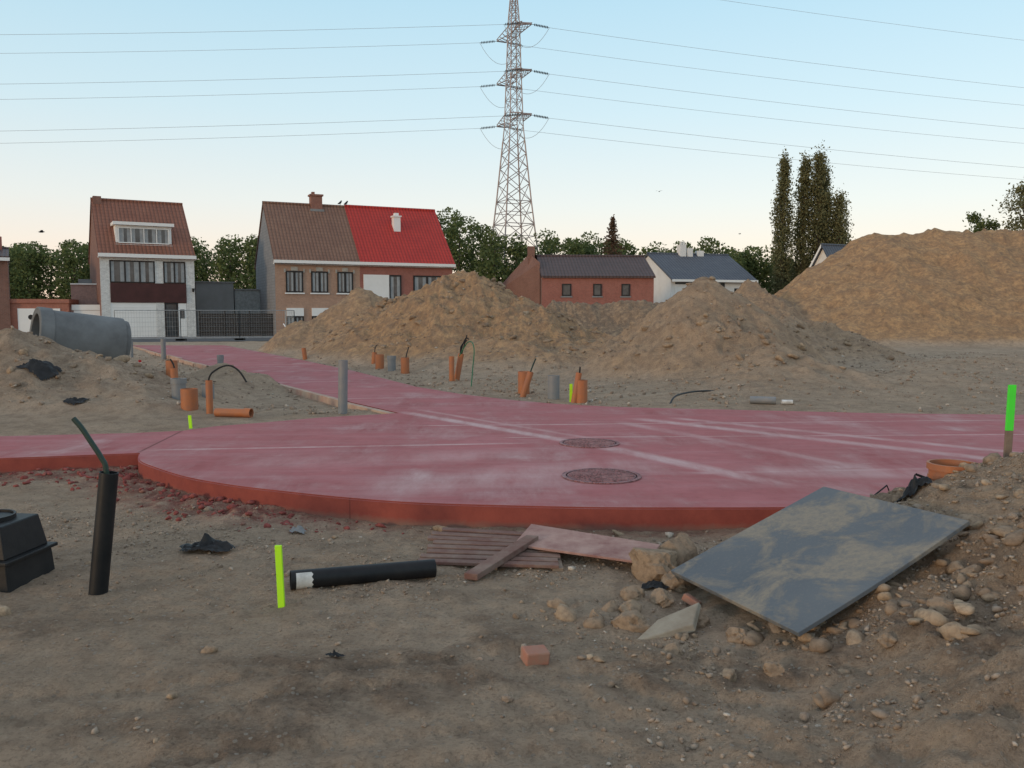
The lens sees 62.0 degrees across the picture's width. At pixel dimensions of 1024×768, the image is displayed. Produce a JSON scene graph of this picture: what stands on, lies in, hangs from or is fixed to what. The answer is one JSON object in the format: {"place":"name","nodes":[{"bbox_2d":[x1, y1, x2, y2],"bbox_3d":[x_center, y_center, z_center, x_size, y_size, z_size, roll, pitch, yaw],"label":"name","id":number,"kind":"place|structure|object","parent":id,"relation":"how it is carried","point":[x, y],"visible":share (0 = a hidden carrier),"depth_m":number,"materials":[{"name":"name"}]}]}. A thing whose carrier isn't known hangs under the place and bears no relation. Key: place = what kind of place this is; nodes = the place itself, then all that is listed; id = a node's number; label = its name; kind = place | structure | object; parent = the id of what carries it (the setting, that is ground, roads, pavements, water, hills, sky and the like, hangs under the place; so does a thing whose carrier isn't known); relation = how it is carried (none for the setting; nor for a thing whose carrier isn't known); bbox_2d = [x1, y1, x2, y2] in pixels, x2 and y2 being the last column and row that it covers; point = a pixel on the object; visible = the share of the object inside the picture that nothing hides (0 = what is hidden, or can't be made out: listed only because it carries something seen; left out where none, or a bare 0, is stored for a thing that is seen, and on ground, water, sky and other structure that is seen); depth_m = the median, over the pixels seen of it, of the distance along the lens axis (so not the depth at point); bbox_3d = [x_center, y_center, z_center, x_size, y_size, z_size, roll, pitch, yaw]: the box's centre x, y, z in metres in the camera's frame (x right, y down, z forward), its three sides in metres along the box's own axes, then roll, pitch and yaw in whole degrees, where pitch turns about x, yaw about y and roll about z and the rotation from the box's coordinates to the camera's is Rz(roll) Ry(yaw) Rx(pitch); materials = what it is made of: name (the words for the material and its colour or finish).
{"place":"outdoors","nodes":[
{"label":"outdoors","id":0,"kind":"place"},
{"bbox_2d":[109,260,185,336],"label":"window frames","id":1,"kind":"structure","parent":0,"point":[177,335],"depth_m":56.07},
{"bbox_2d":[131,338,270,341],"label":"street","id":2,"kind":"structure","parent":0,"point":[205,340],"depth_m":50.28,"materials":[{"name":"asphalt"}]},
{"bbox_2d":[256,210,359,335],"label":"walls","id":3,"kind":"structure","parent":0,"point":[270,280],"depth_m":58.63,"materials":[{"name":"red brick"}]},
{"bbox_2d":[254,201,359,269],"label":"roof","id":4,"kind":"structure","parent":3,"relation":"on","point":[299,231],"depth_m":59.85,"materials":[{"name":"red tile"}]},
{"bbox_2d":[308,192,322,208],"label":"chimney","id":5,"kind":"object","parent":4,"relation":"on","point":[315,201],"visible":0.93,"depth_m":61.67,"materials":[{"name":"brick"}]},
{"bbox_2d":[284,267,354,273],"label":"keystones","id":6,"kind":"object","parent":3,"relation":"attached to","point":[317,269],"visible":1,"depth_m":58.34,"materials":[{"name":"stone"}]},
{"bbox_2d":[286,271,440,324],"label":"window frames","id":7,"kind":"structure","parent":3,"relation":"attached to","point":[320,291],"depth_m":58.69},
{"bbox_2d":[0,228,1023,767],"bbox_3d":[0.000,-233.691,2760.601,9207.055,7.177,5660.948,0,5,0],"label":"ground","id":8,"kind":"structure","parent":0,"point":[936,292],"depth_m":4.79,"materials":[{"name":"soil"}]},
{"bbox_2d":[0,261,10,329],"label":"walls","id":9,"kind":"structure","parent":8,"relation":"on","point":[5,321],"depth_m":53.36,"materials":[{"name":"brown brick"}]},
{"bbox_2d":[0,509,57,592],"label":"plastic inspection box","id":10,"kind":"object","parent":8,"relation":"on","point":[26,554],"visible":0.98,"depth_m":5.27,"materials":[{"name":"plastic"}]},
{"bbox_2d":[16,358,61,380],"bbox_3d":[-7.604,-0.182,13.728,0.834,0.457,0.456,0,5,0],"label":"plastic sheet","id":11,"kind":"object","parent":8,"relation":"on","point":[41,370],"visible":1,"depth_m":13.67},
{"bbox_2d":[9,279,99,331],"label":"garage row","id":12,"kind":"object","parent":8,"relation":"on","point":[83,300],"visible":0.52,"depth_m":54.50,"materials":[{"name":"orange brick"}]},
{"bbox_2d":[17,283,99,331],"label":"garage doors","id":13,"kind":"structure","parent":12,"relation":"in","point":[24,322],"depth_m":54.34,"materials":[{"name":"white paint"}]},
{"bbox_2d":[30,307,130,362],"bbox_3d":[-11.134,-1.146,21.989,2.286,1.689,1.490,-4,6,-39],"label":"concrete sewer pipe","id":14,"kind":"object","parent":8,"relation":"on","point":[105,336],"visible":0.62,"depth_m":21.57,"materials":[{"name":"concrete"}]},
{"bbox_2d":[71,417,118,594],"bbox_3d":[-2.437,0.746,5.004,0.252,1.114,0.106,-1,5,-12],"label":"black duct pipe","id":15,"kind":"object","parent":8,"relation":"on","point":[103,531],"visible":0.87,"depth_m":4.98,"materials":[{"name":"plastic"}]},
{"bbox_2d":[89,209,187,336],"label":"walls","id":16,"kind":"structure","parent":8,"relation":"on","point":[94,260],"depth_m":56.67,"materials":[{"name":"white brick"}]},
{"bbox_2d":[88,197,195,263],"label":"roof","id":17,"kind":"structure","parent":16,"relation":"on","point":[106,212],"depth_m":57.37,"materials":[{"name":"brown tile"}]},
{"bbox_2d":[110,221,173,245],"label":"dormer","id":18,"kind":"object","parent":17,"relation":"on","point":[115,224],"visible":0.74,"depth_m":55.68,"materials":[{"name":"white paint"}]},
{"bbox_2d":[118,227,168,244],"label":"dormer frame","id":19,"kind":"object","parent":18,"relation":"attached to","point":[143,235],"visible":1,"depth_m":55.93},
{"bbox_2d":[109,228,184,334],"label":"window glass","id":20,"kind":"object","parent":16,"relation":"attached to","point":[171,330],"visible":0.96,"depth_m":56.19,"materials":[{"name":"glass"}]},
{"bbox_2d":[111,228,184,282],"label":"curtains","id":21,"kind":"object","parent":20,"relation":"attached to","point":[136,264],"visible":1,"depth_m":55.60,"materials":[{"name":"fabric"}]},
{"bbox_2d":[98,253,195,260],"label":"gutter","id":22,"kind":"object","parent":16,"relation":"attached to","point":[140,256],"visible":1,"depth_m":55.06,"materials":[{"name":"white paint"}]},
{"bbox_2d":[110,283,186,302],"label":"cladding panel","id":23,"kind":"structure","parent":16,"relation":"attached to","point":[147,292],"depth_m":55.59,"materials":[{"name":"wood"}]},
{"bbox_2d":[99,258,195,336],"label":"white brick piers","id":24,"kind":"structure","parent":8,"relation":"on","point":[105,287],"depth_m":56.05,"materials":[{"name":"brick"}]},
{"bbox_2d":[111,303,186,336],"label":"garage door","id":25,"kind":"structure","parent":24,"relation":"attached to","point":[137,323],"depth_m":55.59,"materials":[{"name":"white paint"}]},
{"bbox_2d":[170,378,186,399],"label":"grey drain pipe","id":26,"kind":"object","parent":8,"relation":"on","point":[177,384],"visible":0.79,"depth_m":13.46,"materials":[{"name":"plastic"}]},
{"bbox_2d":[180,388,197,410],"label":"orange drain pipe","id":27,"kind":"object","parent":8,"relation":"on","point":[189,398],"visible":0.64,"depth_m":12.76,"materials":[{"name":"plastic"}]},
{"bbox_2d":[131,336,272,338],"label":"footway","id":28,"kind":"structure","parent":8,"relation":"on","point":[216,337],"depth_m":53.92,"materials":[{"name":"concrete"}]},
{"bbox_2d":[0,466,403,533],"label":"red concrete rubble","id":29,"kind":"object","parent":8,"relation":"on","point":[128,476],"visible":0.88,"depth_m":7.46,"materials":[{"name":"concrete"}]},
{"bbox_2d":[114,310,294,340],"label":"site fence","id":30,"kind":"object","parent":8,"relation":"on","point":[224,330],"visible":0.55,"depth_m":50.16,"materials":[{"name":"metal"}]},
{"bbox_2d":[179,533,236,551],"bbox_3d":[-2.121,1.096,5.942,0.419,0.128,0.284,0,5,0],"label":"plastic sheet","id":31,"kind":"object","parent":8,"relation":"on","point":[207,542],"visible":1,"depth_m":5.90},
{"bbox_2d":[205,365,246,413],"bbox_3d":[-4.249,0.116,12.694,0.622,0.814,0.100,0,5,0],"label":"orange drain pipe","id":32,"kind":"object","parent":8,"relation":"on","point":[209,395],"visible":0.84,"depth_m":12.66,"materials":[{"name":"plastic"}]},
{"bbox_2d":[195,281,260,335],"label":"grey shed","id":33,"kind":"structure","parent":8,"relation":"on","point":[213,295],"depth_m":62.00,"materials":[{"name":"metal"}]},
{"bbox_2d":[214,408,253,417],"bbox_3d":[-4.027,0.415,12.330,0.554,0.142,0.142,1,5,11],"label":"orange pipe offcut","id":34,"kind":"object","parent":8,"relation":"on","point":[234,412],"visible":1,"depth_m":12.28,"materials":[{"name":"plastic"}]},
{"bbox_2d":[199,311,273,336],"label":"timber fence","id":35,"kind":"object","parent":8,"relation":"on","point":[225,319],"visible":0.7,"depth_m":57.90,"materials":[{"name":"wood"}]},
{"bbox_2d":[133,346,393,413],"bbox_3d":[-9.592,-0.541,25.521,0.276,0.308,30.348,-3,6,-31],"label":"formwork board","id":36,"kind":"object","parent":8,"relation":"on","point":[330,400],"visible":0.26,"depth_m":15.58,"materials":[{"name":"brown wood"}]},
{"bbox_2d":[275,545,284,607],"bbox_3d":[-1.306,1.098,4.799,0.048,0.385,0.022,0,5,0],"label":"survey stake","id":37,"kind":"object","parent":8,"relation":"on","point":[279,576],"visible":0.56,"depth_m":4.79,"materials":[{"name":"paint"}]},
{"bbox_2d":[338,360,347,413],"bbox_3d":[-2.540,0.082,12.802,0.160,0.883,0.140,0,5,0],"label":"grey drain pipe","id":38,"kind":"object","parent":8,"relation":"on","point":[342,386],"visible":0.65,"depth_m":12.74,"materials":[{"name":"plastic"}]},
{"bbox_2d":[290,559,436,589],"bbox_3d":[-0.907,1.169,5.241,0.886,0.129,0.115,-2,5,-19],"label":"black pipe","id":39,"kind":"object","parent":8,"relation":"on","point":[345,575],"visible":1,"depth_m":5.19,"materials":[{"name":"plastic"}]},
{"bbox_2d":[375,354,383,368],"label":"orange drain pipe","id":40,"kind":"object","parent":8,"relation":"on","point":[379,361],"visible":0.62,"depth_m":23.53,"materials":[{"name":"plastic"}]},
{"bbox_2d":[2,207,800,298],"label":"distant trees","id":41,"kind":"object","parent":8,"relation":"on","point":[28,266],"visible":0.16,"depth_m":90.65,"materials":[{"name":"green plant"}]},
{"bbox_2d":[401,347,408,373],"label":"orange drain pipe","id":42,"kind":"object","parent":8,"relation":"on","point":[404,365],"visible":0.81,"depth_m":21.74,"materials":[{"name":"plastic"}]},
{"bbox_2d":[360,266,451,294],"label":"red walls","id":43,"kind":"structure","parent":8,"relation":"on","point":[406,273],"depth_m":61.05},
{"bbox_2d":[285,274,388,315],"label":"white panels","id":44,"kind":"object","parent":43,"relation":"attached to","point":[378,285],"visible":0.27,"depth_m":59.93,"materials":[{"name":"paint"}]},
{"bbox_2d":[289,272,435,322],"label":"window glass","id":45,"kind":"object","parent":43,"relation":"attached to","point":[420,282],"visible":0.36,"depth_m":58.64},
{"bbox_2d":[287,272,437,323],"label":"curtains","id":46,"kind":"object","parent":45,"relation":"attached to","point":[398,284],"visible":0.61,"depth_m":59.04,"materials":[{"name":"fabric"}]},
{"bbox_2d":[273,260,455,267],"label":"gutter","id":47,"kind":"object","parent":43,"relation":"attached to","point":[344,263],"visible":1,"depth_m":59.21,"materials":[{"name":"white paint"}]},
{"bbox_2d":[344,205,455,267],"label":"red roof","id":48,"kind":"structure","parent":43,"relation":"on","point":[419,237],"depth_m":62.48,"materials":[{"name":"tile"}]},
{"bbox_2d":[390,213,401,231],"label":"white chimney","id":49,"kind":"object","parent":48,"relation":"on","point":[396,223],"visible":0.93,"depth_m":62.75,"materials":[{"name":"paint"}]},
{"bbox_2d":[454,335,468,380],"bbox_3d":[-1.138,-0.545,19.121,0.372,1.114,0.130,0,5,0],"label":"orange drain pipe","id":50,"kind":"object","parent":8,"relation":"on","point":[458,367],"visible":0.81,"depth_m":19.08,"materials":[{"name":"plastic"}]},
{"bbox_2d":[418,527,562,571],"bbox_3d":[-0.122,1.143,5.888,1.004,0.115,0.676,1,5,8],"label":"wooden pallet","id":51,"kind":"object","parent":8,"relation":"on","point":[462,546],"visible":0.65,"depth_m":5.80,"materials":[{"name":"red wood"}]},
{"bbox_2d":[464,535,537,579],"bbox_3d":[-0.058,1.135,5.610,0.088,0.119,0.757,3,6,33],"label":"timber batten","id":52,"kind":"object","parent":51,"relation":"on","point":[494,561],"visible":1,"depth_m":5.54,"materials":[{"name":"red wood"}]},
{"bbox_2d":[518,524,659,562],"bbox_3d":[0.500,1.085,5.811,1.000,0.066,0.398,2,5,26],"label":"plywood sheet","id":53,"kind":"object","parent":51,"relation":"on","point":[553,539],"visible":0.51,"depth_m":5.79,"materials":[{"name":"wood"}]},
{"bbox_2d":[0,273,1023,743],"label":"soil clods","id":54,"kind":"object","parent":8,"relation":"on","point":[946,629],"visible":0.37,"depth_m":4.31,"materials":[{"name":"soil"}]},
{"bbox_2d":[0,0,1023,280],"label":"electricity pylon","id":55,"kind":"object","parent":8,"relation":"on","point":[512,70],"visible":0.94,"depth_m":97.57,"materials":[{"name":"metal"}]},
{"bbox_2d":[518,371,529,393],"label":"orange drain pipe","id":56,"kind":"object","parent":8,"relation":"on","point":[521,377],"visible":0.41,"depth_m":15.87,"materials":[{"name":"plastic"}]},
{"bbox_2d":[520,358,535,396],"bbox_3d":[0.280,-0.066,15.449,0.325,0.802,0.110,0,5,0],"label":"orange drain pipe","id":57,"kind":"object","parent":8,"relation":"on","point":[527,382],"visible":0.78,"depth_m":15.41,"materials":[{"name":"plastic"}]},
{"bbox_2d":[520,644,549,665],"bbox_3d":[0.110,1.294,4.062,0.120,0.065,0.090,2,11,-20],"label":"brick fragment","id":58,"kind":"object","parent":8,"relation":"on","point":[534,655],"visible":1,"depth_m":4.03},
{"bbox_2d":[548,375,559,399],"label":"grey drain pipe","id":59,"kind":"object","parent":8,"relation":"on","point":[554,387],"visible":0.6,"depth_m":14.88,"materials":[{"name":"plastic"}]},
{"bbox_2d":[571,372,581,402],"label":"orange drain pipe","id":60,"kind":"object","parent":8,"relation":"on","point":[574,392],"visible":0.62,"depth_m":14.22,"materials":[{"name":"plastic"}]},
{"bbox_2d":[503,246,655,307],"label":"brick cottage","id":61,"kind":"structure","parent":8,"relation":"on","point":[544,280],"depth_m":60.10,"materials":[{"name":"brick"}]},
{"bbox_2d":[562,284,629,295],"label":"window frames","id":62,"kind":"structure","parent":61,"relation":"in","point":[562,284],"depth_m":59.82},
{"bbox_2d":[563,285,628,294],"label":"window glass","id":63,"kind":"structure","parent":61,"relation":"in","point":[566,288],"depth_m":59.83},
{"bbox_2d":[576,367,587,402],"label":"orange drain pipe","id":64,"kind":"object","parent":8,"relation":"on","point":[582,391],"visible":0.77,"depth_m":14.20,"materials":[{"name":"plastic"}]},
{"bbox_2d":[601,600,619,611],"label":"rock","id":65,"kind":"object","parent":8,"relation":"on","point":[611,606],"visible":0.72,"depth_m":4.71,"materials":[{"name":"stone"}]},
{"bbox_2d":[601,214,624,254],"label":"spruce tree","id":66,"kind":"object","parent":8,"relation":"on","point":[612,228],"visible":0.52,"depth_m":78.96,"materials":[{"name":"green plant"}]},
{"bbox_2d":[618,599,641,612],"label":"rock","id":67,"kind":"object","parent":8,"relation":"on","point":[631,604],"visible":0.45,"depth_m":4.69,"materials":[{"name":"stone"}]},
{"bbox_2d":[611,609,651,631],"bbox_3d":[0.626,1.275,4.467,0.155,0.165,0.213,-4,6,-41],"label":"rock","id":68,"kind":"object","parent":8,"relation":"on","point":[633,620],"visible":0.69,"depth_m":4.42,"materials":[{"name":"stone"}]},
{"bbox_2d":[620,585,644,600],"bbox_3d":[0.702,1.231,4.963,0.141,0.110,0.140,1,5,16],"label":"rock","id":69,"kind":"object","parent":8,"relation":"on","point":[634,592],"visible":0.73,"depth_m":4.93,"materials":[{"name":"stone"}]},
{"bbox_2d":[629,547,677,582],"bbox_3d":[0.910,1.169,5.331,0.238,0.290,0.297,-4,6,-40],"label":"clay boulder","id":70,"kind":"object","parent":8,"relation":"on","point":[651,565],"visible":0.69,"depth_m":5.25,"materials":[{"name":"soil"}]},
{"bbox_2d":[641,580,668,588],"bbox_3d":[0.861,1.206,5.125,0.195,0.053,0.136,0,5,0],"label":"plastic sheet","id":71,"kind":"object","parent":8,"relation":"on","point":[654,583],"visible":0.9,"depth_m":5.10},
{"bbox_2d":[650,588,673,607],"bbox_3d":[0.859,1.242,4.872,0.132,0.145,0.160,0,5,6],"label":"rock","id":72,"kind":"object","parent":8,"relation":"on","point":[663,598],"visible":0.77,"depth_m":4.83,"materials":[{"name":"stone"}]},
{"bbox_2d":[638,603,700,639],"bbox_3d":[0.827,1.253,4.410,0.496,0.035,0.164,-15,22,-24],"label":"concrete shard","id":73,"kind":"object","parent":8,"relation":"on","point":[681,621],"visible":0.89,"depth_m":4.40,"materials":[{"name":"concrete"}]},
{"bbox_2d":[660,643,682,656],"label":"rock","id":74,"kind":"object","parent":8,"relation":"on","point":[674,649],"visible":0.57,"depth_m":4.15,"materials":[{"name":"stone"}]},
{"bbox_2d":[658,533,697,566],"bbox_3d":[1.037,1.174,5.513,0.258,0.410,0.279,-4,6,-38],"label":"clay boulder","id":75,"kind":"object","parent":8,"relation":"on","point":[682,545],"visible":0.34,"depth_m":5.44,"materials":[{"name":"soil"}]},
{"bbox_2d":[660,570,697,592],"bbox_3d":[1.000,1.202,5.172,0.216,0.135,0.206,-3,6,-32],"label":"clay boulder","id":76,"kind":"object","parent":8,"relation":"on","point":[674,582],"visible":0.59,"depth_m":5.09,"materials":[{"name":"soil"}]},
{"bbox_2d":[682,593,701,605],"bbox_3d":[1.020,1.231,4.840,0.100,0.040,0.060,30,9,32],"label":"brick fragment","id":77,"kind":"object","parent":8,"relation":"on","point":[689,599],"visible":0.7,"depth_m":4.82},
{"bbox_2d":[645,242,757,302],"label":"white bungalow","id":78,"kind":"object","parent":8,"relation":"on","point":[674,273],"visible":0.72,"depth_m":77.00,"materials":[{"name":"tile"}]},
{"bbox_2d":[696,609,709,627],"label":"rock","id":79,"kind":"object","parent":8,"relation":"on","point":[703,620],"visible":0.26,"depth_m":4.51,"materials":[{"name":"stone"}]},
{"bbox_2d":[719,667,736,681],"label":"rock","id":80,"kind":"object","parent":8,"relation":"on","point":[728,674],"visible":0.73,"depth_m":3.86,"materials":[{"name":"stone"}]},
{"bbox_2d":[725,627,746,643],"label":"rock","id":81,"kind":"object","parent":8,"relation":"on","point":[740,634],"visible":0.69,"depth_m":4.29,"materials":[{"name":"stone"}]},
{"bbox_2d":[750,396,775,403],"bbox_3d":[4.050,0.261,13.755,0.402,0.120,0.120,2,5,19],"label":"grey pipe offcut","id":82,"kind":"object","parent":8,"relation":"on","point":[761,400],"visible":1,"depth_m":13.71,"materials":[{"name":"plastic"}]},
{"bbox_2d":[762,662,785,676],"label":"rock","id":83,"kind":"object","parent":8,"relation":"on","point":[771,669],"visible":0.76,"depth_m":3.85,"materials":[{"name":"stone"}]},
{"bbox_2d":[767,146,797,294],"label":"poplar tree","id":84,"kind":"object","parent":8,"relation":"on","point":[782,246],"visible":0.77,"depth_m":83.70,"materials":[{"name":"green plant"}]},
{"bbox_2d":[789,152,817,280],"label":"poplar tree","id":85,"kind":"object","parent":8,"relation":"on","point":[803,197],"visible":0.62,"depth_m":84.03,"materials":[{"name":"green plant"}]},
{"bbox_2d":[800,140,836,268],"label":"poplar tree","id":86,"kind":"object","parent":8,"relation":"on","point":[820,197],"visible":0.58,"depth_m":83.35,"materials":[{"name":"green plant"}]},
{"bbox_2d":[671,487,969,636],"bbox_3d":[1.710,0.934,4.835,1.368,0.441,1.122,-2,5,-27],"label":"formwork panel","id":87,"kind":"object","parent":8,"relation":"on","point":[804,565],"visible":1,"depth_m":4.72,"materials":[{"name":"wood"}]},
{"bbox_2d":[814,250,826,265],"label":"walls","id":88,"kind":"structure","parent":8,"relation":"on","point":[822,257],"depth_m":76.28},
{"bbox_2d":[811,243,845,266],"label":"roof","id":89,"kind":"structure","parent":88,"relation":"on","point":[829,249],"depth_m":76.17,"materials":[{"name":"tile"}]},
{"bbox_2d":[811,164,835,256],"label":"poplar tree","id":90,"kind":"object","parent":8,"relation":"on","point":[827,182],"visible":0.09,"depth_m":84.30,"materials":[{"name":"green plant"}]},
{"bbox_2d":[823,183,855,244],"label":"poplar tree","id":91,"kind":"object","parent":8,"relation":"on","point":[839,212],"visible":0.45,"depth_m":83.03,"materials":[{"name":"green plant"}]},
{"bbox_2d":[877,633,896,647],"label":"rock","id":92,"kind":"object","parent":8,"relation":"on","point":[886,640],"visible":1,"depth_m":3.83,"materials":[{"name":"stone"}]},
{"bbox_2d":[893,474,931,502],"bbox_3d":[2.743,0.732,5.832,0.271,0.242,0.187,0,5,0],"label":"plastic sheet","id":93,"kind":"object","parent":8,"relation":"on","point":[915,482],"visible":0.88,"depth_m":5.81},
{"bbox_2d":[926,596,955,615],"bbox_3d":[2.005,1.050,3.951,0.157,0.110,0.118,3,6,32],"label":"rock","id":94,"kind":"object","parent":8,"relation":"on","point":[943,606],"visible":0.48,"depth_m":3.93,"materials":[{"name":"stone"}]},
{"bbox_2d":[926,459,977,480],"bbox_3d":[3.140,0.746,6.084,0.340,0.370,0.340,0,5,0],"label":"inspection pipe","id":95,"kind":"object","parent":8,"relation":"on","point":[938,468],"visible":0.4,"depth_m":6.05,"materials":[{"name":"orange plastic"}]},
{"bbox_2d":[956,564,982,575],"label":"rock","id":96,"kind":"object","parent":8,"relation":"on","point":[975,568],"visible":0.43,"depth_m":4.32,"materials":[{"name":"stone"}]},
{"bbox_2d":[957,514,984,529],"bbox_3d":[2.605,0.800,4.832,0.147,0.125,0.200,1,5,8],"label":"rock","id":97,"kind":"object","parent":8,"relation":"on","point":[971,519],"visible":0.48,"depth_m":4.79,"materials":[{"name":"stone"}]},
{"bbox_2d":[962,209,1002,232],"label":"broadleaf tree","id":98,"kind":"object","parent":8,"relation":"on","point":[975,217],"visible":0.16,"depth_m":88.83,"materials":[{"name":"green plant"}]},
{"bbox_2d":[992,177,1023,230],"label":"broadleaf tree","id":99,"kind":"object","parent":8,"relation":"on","point":[1015,225],"visible":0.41,"depth_m":86.84,"materials":[{"name":"green plant"}]},
{"bbox_2d":[1003,385,1016,456],"bbox_3d":[3.527,0.375,6.053,0.065,0.740,0.022,0,5,0],"label":"survey stake","id":100,"kind":"object","parent":8,"relation":"on","point":[1009,421],"visible":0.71,"depth_m":6.03,"materials":[{"name":"green wood"}]},
{"bbox_2d":[0,345,1023,531],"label":"red concrete road","id":101,"kind":"structure","parent":0,"point":[419,456],"depth_m":8.86,"materials":[{"name":"concrete"}]},
{"bbox_2d":[559,438,619,447],"bbox_3d":[0.877,0.668,9.660,0.680,0.019,0.680,0,5,0],"label":"manhole cover","id":102,"kind":"object","parent":101,"relation":"on","point":[589,443],"visible":1,"depth_m":9.60,"materials":[{"name":"metal"}]},
{"bbox_2d":[562,468,641,483],"bbox_3d":[0.810,0.832,7.717,0.720,0.019,0.720,0,5,0],"label":"manhole cover","id":103,"kind":"object","parent":101,"relation":"on","point":[601,476],"visible":1,"depth_m":7.67,"materials":[{"name":"metal"}]},
{"bbox_2d":[0,0,1023,297],"label":"sky","id":104,"kind":"structure","parent":0,"point":[222,182],"materials":[{"name":"blue"}]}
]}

